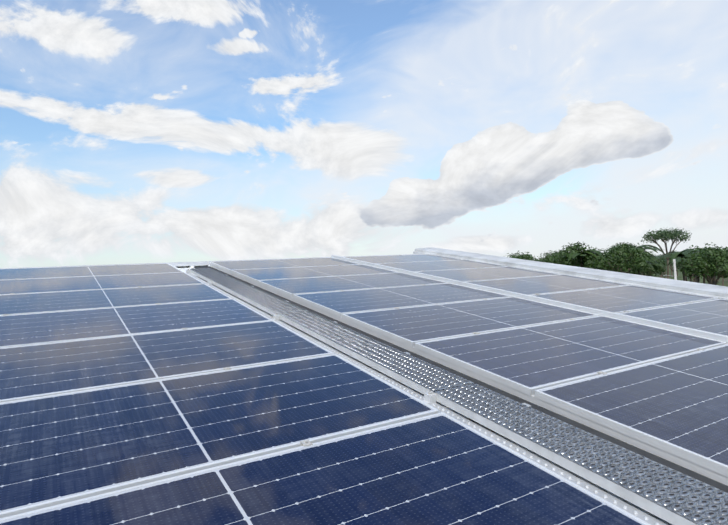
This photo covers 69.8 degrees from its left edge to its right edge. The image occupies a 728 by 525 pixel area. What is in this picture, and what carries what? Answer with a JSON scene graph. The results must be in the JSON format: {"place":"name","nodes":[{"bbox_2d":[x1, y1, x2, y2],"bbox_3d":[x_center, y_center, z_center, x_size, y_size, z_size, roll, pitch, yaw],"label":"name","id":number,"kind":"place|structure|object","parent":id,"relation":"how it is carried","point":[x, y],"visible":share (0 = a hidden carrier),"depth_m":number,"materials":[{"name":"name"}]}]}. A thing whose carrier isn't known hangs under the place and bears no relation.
{"place":"outdoors","nodes":[
{"label":"outdoors","id":0,"kind":"place"},
{"bbox_2d":[0,0,727,267],"label":"sky","id":1,"kind":"structure","parent":0,"point":[132,131],"materials":[{"name":"blue"}]},
{"bbox_2d":[174,265,672,524],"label":"roof deck","id":2,"kind":"structure","parent":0,"point":[183,268],"depth_m":2.58,"materials":[{"name":"white metal"}]},
{"bbox_2d":[645,265,727,286],"bbox_3d":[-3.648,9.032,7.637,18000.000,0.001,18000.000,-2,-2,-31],"label":"ground","id":3,"kind":"structure","parent":0,"point":[680,277],"depth_m":233.19,"materials":[{"name":"green plant"}]},
{"bbox_2d":[509,253,531,259],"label":"tree","id":4,"kind":"object","parent":3,"relation":"on","point":[521,256],"visible":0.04,"depth_m":110.20,"materials":[{"name":"green plant"}]},
{"bbox_2d":[503,253,539,261],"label":"tree","id":5,"kind":"object","parent":3,"relation":"on","point":[518,257],"visible":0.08,"depth_m":91.89,"materials":[{"name":"green plant"}]},
{"bbox_2d":[510,251,534,259],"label":"tree","id":6,"kind":"object","parent":3,"relation":"on","point":[518,252],"visible":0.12,"depth_m":120.44,"materials":[{"name":"green plant"}]},
{"bbox_2d":[535,249,561,261],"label":"tree","id":7,"kind":"object","parent":3,"relation":"on","point":[556,252],"visible":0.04,"depth_m":119.86,"materials":[{"name":"green plant"}]},
{"bbox_2d":[539,242,603,267],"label":"tree","id":8,"kind":"object","parent":3,"relation":"on","point":[577,248],"visible":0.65,"depth_m":92.22,"materials":[{"name":"green plant"}]},
{"bbox_2d":[554,249,605,266],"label":"tree","id":9,"kind":"object","parent":3,"relation":"on","point":[574,255],"visible":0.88,"depth_m":90.07,"materials":[{"name":"green plant"}]},
{"bbox_2d":[572,254,606,267],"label":"tree","id":10,"kind":"object","parent":3,"relation":"on","point":[582,260],"visible":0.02,"depth_m":96.09,"materials":[{"name":"green plant"}]},
{"bbox_2d":[576,259,624,269],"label":"tree","id":11,"kind":"object","parent":3,"relation":"on","point":[602,264],"visible":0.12,"depth_m":88.95,"materials":[{"name":"green plant"}]},
{"bbox_2d":[584,244,650,273],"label":"tree","id":12,"kind":"object","parent":3,"relation":"on","point":[620,254],"visible":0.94,"depth_m":84.56,"materials":[{"name":"green plant"}]},
{"bbox_2d":[597,242,646,272],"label":"tree","id":13,"kind":"object","parent":3,"relation":"on","point":[623,243],"visible":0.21,"depth_m":99.75,"materials":[{"name":"green plant"}]},
{"bbox_2d":[606,243,649,272],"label":"tree","id":14,"kind":"object","parent":3,"relation":"on","point":[630,252],"visible":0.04,"depth_m":115.94,"materials":[{"name":"green plant"}]},
{"bbox_2d":[604,245,665,273],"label":"tree","id":15,"kind":"object","parent":3,"relation":"on","point":[640,248],"visible":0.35,"depth_m":88.17,"materials":[{"name":"green plant"}]},
{"bbox_2d":[617,261,666,274],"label":"tree","id":16,"kind":"object","parent":3,"relation":"on","point":[651,265],"visible":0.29,"depth_m":87.55,"materials":[{"name":"green plant"}]},
{"bbox_2d":[629,254,666,276],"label":"tree","id":17,"kind":"object","parent":3,"relation":"on","point":[649,271],"visible":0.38,"depth_m":106.66,"materials":[{"name":"green plant"}]},
{"bbox_2d":[641,250,663,263],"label":"tree","id":18,"kind":"object","parent":3,"relation":"on","point":[652,256],"visible":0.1,"depth_m":122.62,"materials":[{"name":"green plant"}]},
{"bbox_2d":[641,227,691,278],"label":"tree","id":19,"kind":"object","parent":3,"relation":"on","point":[664,236],"visible":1,"depth_m":145.33,"materials":[{"name":"green plant"}]},
{"bbox_2d":[659,253,673,271],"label":"tree","id":20,"kind":"object","parent":3,"relation":"on","point":[664,259],"visible":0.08,"depth_m":175.82,"materials":[{"name":"green plant"}]},
{"bbox_2d":[658,250,677,276],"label":"tree","id":21,"kind":"object","parent":3,"relation":"on","point":[669,264],"visible":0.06,"depth_m":262.11,"materials":[{"name":"green plant"}]},
{"bbox_2d":[663,259,676,279],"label":"post","id":22,"kind":"object","parent":3,"relation":"on","point":[674,266],"visible":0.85,"depth_m":51.41,"materials":[{"name":"concrete"}]},
{"bbox_2d":[658,252,704,280],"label":"tree","id":23,"kind":"object","parent":3,"relation":"on","point":[674,255],"visible":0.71,"depth_m":88.08,"materials":[{"name":"green plant"}]},
{"bbox_2d":[667,257,705,281],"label":"tree","id":24,"kind":"object","parent":3,"relation":"on","point":[678,259],"visible":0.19,"depth_m":100.51,"materials":[{"name":"green plant"}]},
{"bbox_2d":[671,245,701,282],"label":"tree","id":25,"kind":"object","parent":3,"relation":"on","point":[679,265],"visible":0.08,"depth_m":115.46,"materials":[{"name":"green plant"}]},
{"bbox_2d":[680,248,706,282],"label":"tree","id":26,"kind":"object","parent":3,"relation":"on","point":[698,277],"visible":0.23,"depth_m":101.05,"materials":[{"name":"green plant"}]},
{"bbox_2d":[680,242,727,284],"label":"tree","id":27,"kind":"object","parent":3,"relation":"on","point":[718,257],"visible":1,"depth_m":80.19,"materials":[{"name":"green plant"}]},
{"bbox_2d":[680,246,727,282],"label":"tree","id":28,"kind":"object","parent":3,"relation":"on","point":[701,269],"visible":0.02,"depth_m":88.83,"materials":[{"name":"green plant"}]},
{"bbox_3d":[-3.169,4.548,8.807,12.018,8.961,30.443,-2,-2,-31],"label":"factory building","id":29,"kind":"object","parent":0,"visible":0},
{"bbox_2d":[0,247,727,299],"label":"roof","id":30,"kind":"structure","parent":29,"relation":"on","point":[710,290],"depth_m":8.41,"materials":[{"name":"white metal"}]},
{"bbox_2d":[185,266,727,524],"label":"walkway support and brackets","id":31,"kind":"object","parent":30,"relation":"on","point":[430,397],"visible":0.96,"depth_m":2.74,"materials":[{"name":"metal"}]},
{"bbox_2d":[190,268,727,524],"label":"walkway grating","id":32,"kind":"object","parent":31,"relation":"on","point":[667,494],"visible":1,"depth_m":2.43,"materials":[{"name":"grey metal"}]},
{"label":"mounting rails","id":33,"kind":"object","parent":30,"relation":"attached to","visible":0},
{"bbox_2d":[0,263,182,279],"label":"solar module","id":34,"kind":"object","parent":33,"relation":"on","point":[34,273],"visible":0.83,"depth_m":7.37,"materials":[{"name":"glass"}]},
{"bbox_2d":[0,272,204,294],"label":"solar module","id":35,"kind":"object","parent":33,"relation":"on","point":[35,285],"visible":0.88,"depth_m":6.40,"materials":[{"name":"glass"}]},
{"bbox_2d":[0,284,232,315],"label":"solar module","id":36,"kind":"object","parent":33,"relation":"on","point":[24,303],"visible":0.85,"depth_m":5.43,"materials":[{"name":"glass"}]},
{"bbox_2d":[0,299,271,347],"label":"solar module","id":37,"kind":"object","parent":33,"relation":"on","point":[36,328],"visible":0.88,"depth_m":4.46,"materials":[{"name":"glass"}]},
{"bbox_2d":[0,320,333,402],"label":"solar module","id":38,"kind":"object","parent":33,"relation":"on","point":[38,370],"visible":0.92,"depth_m":3.47,"materials":[{"name":"glass"}]},
{"bbox_2d":[0,354,439,517],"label":"solar module","id":39,"kind":"object","parent":33,"relation":"on","point":[56,449],"visible":0.88,"depth_m":2.46,"materials":[{"name":"glass"}]},
{"bbox_2d":[210,258,357,272],"bbox_3d":[-1.328,0.028,8.984,2.318,0.231,1.116,-2,-2,-31],"label":"solar module","id":40,"kind":"object","parent":33,"relation":"on","point":[228,266],"visible":0.92,"depth_m":8.89,"materials":[{"name":"glass"}]},
{"bbox_2d":[231,264,399,282],"bbox_3d":[-0.729,0.153,8.010,2.318,0.229,1.116,-2,-2,-31],"label":"solar module","id":41,"kind":"object","parent":33,"relation":"on","point":[253,275],"visible":0.88,"depth_m":7.90,"materials":[{"name":"glass"}]},
{"bbox_2d":[0,412,650,524],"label":"solar module","id":42,"kind":"object","parent":33,"relation":"on","point":[442,468],"visible":1,"depth_m":1.91,"materials":[{"name":"glass"}]},
{"bbox_2d":[257,272,446,297],"bbox_3d":[-0.130,0.278,7.037,2.318,0.228,1.116,-2,-2,-31],"label":"solar module","id":43,"kind":"object","parent":33,"relation":"on","point":[289,287],"visible":0.92,"depth_m":6.91,"materials":[{"name":"glass"}]},
{"bbox_2d":[3,256,704,445],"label":"panel clamps","id":44,"kind":"object","parent":33,"relation":"attached to","point":[305,442],"visible":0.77,"depth_m":4.00,"materials":[{"name":"metal"}]},
{"bbox_2d":[293,283,511,317],"bbox_3d":[0.470,0.403,6.063,2.318,0.226,1.116,-2,-2,-31],"label":"solar module","id":45,"kind":"object","parent":33,"relation":"on","point":[338,303],"visible":0.92,"depth_m":5.92,"materials":[{"name":"glass"}]},
{"bbox_2d":[345,254,462,263],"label":"solar module","id":46,"kind":"object","parent":33,"relation":"on","point":[399,258],"visible":0.65,"depth_m":10.23,"materials":[{"name":"glass"}]},
{"bbox_2d":[377,260,507,271],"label":"solar module","id":47,"kind":"object","parent":33,"relation":"on","point":[438,265],"visible":0.71,"depth_m":9.25,"materials":[{"name":"glass"}]},
{"bbox_2d":[210,255,727,485],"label":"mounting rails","id":48,"kind":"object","parent":33,"relation":"attached to","point":[710,474],"depth_m":4.37,"materials":[{"name":"metal"}]},
{"bbox_2d":[342,297,598,346],"bbox_3d":[1.069,0.528,5.090,2.318,0.231,1.117,-2,-2,-31],"label":"solar module","id":49,"kind":"object","parent":33,"relation":"on","point":[410,326],"visible":0.94,"depth_m":4.92,"materials":[{"name":"glass"}]},
{"bbox_2d":[417,267,560,281],"bbox_3d":[1.895,0.193,8.272,2.318,0.229,1.117,-2,-2,-31],"label":"solar module","id":50,"kind":"object","parent":33,"relation":"on","point":[478,274],"visible":0.65,"depth_m":8.26,"materials":[{"name":"glass"}]},
{"bbox_2d":[467,274,627,294],"bbox_3d":[2.495,0.318,7.298,2.318,0.234,1.116,-2,-2,-31],"label":"solar module","id":51,"kind":"object","parent":33,"relation":"on","point":[544,284],"visible":0.71,"depth_m":7.28,"materials":[{"name":"glass"}]},
{"bbox_2d":[414,315,726,395],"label":"solar module","id":52,"kind":"object","parent":33,"relation":"on","point":[529,360],"visible":0.96,"depth_m":3.91,"materials":[{"name":"glass"}]},
{"bbox_2d":[531,285,717,312],"bbox_3d":[3.094,0.443,6.325,2.318,0.226,1.117,-2,-2,-31],"label":"solar module","id":53,"kind":"object","parent":33,"relation":"on","point":[621,299],"visible":0.71,"depth_m":6.29,"materials":[{"name":"glass"}]},
{"bbox_2d":[534,344,727,476],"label":"solar module","id":54,"kind":"object","parent":33,"relation":"on","point":[677,406],"visible":1,"depth_m":2.88,"materials":[{"name":"glass"}]},
{"bbox_2d":[619,299,727,335],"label":"solar module","id":55,"kind":"object","parent":33,"relation":"on","point":[711,316],"visible":0.71,"depth_m":5.33,"materials":[{"name":"glass"}]}
]}

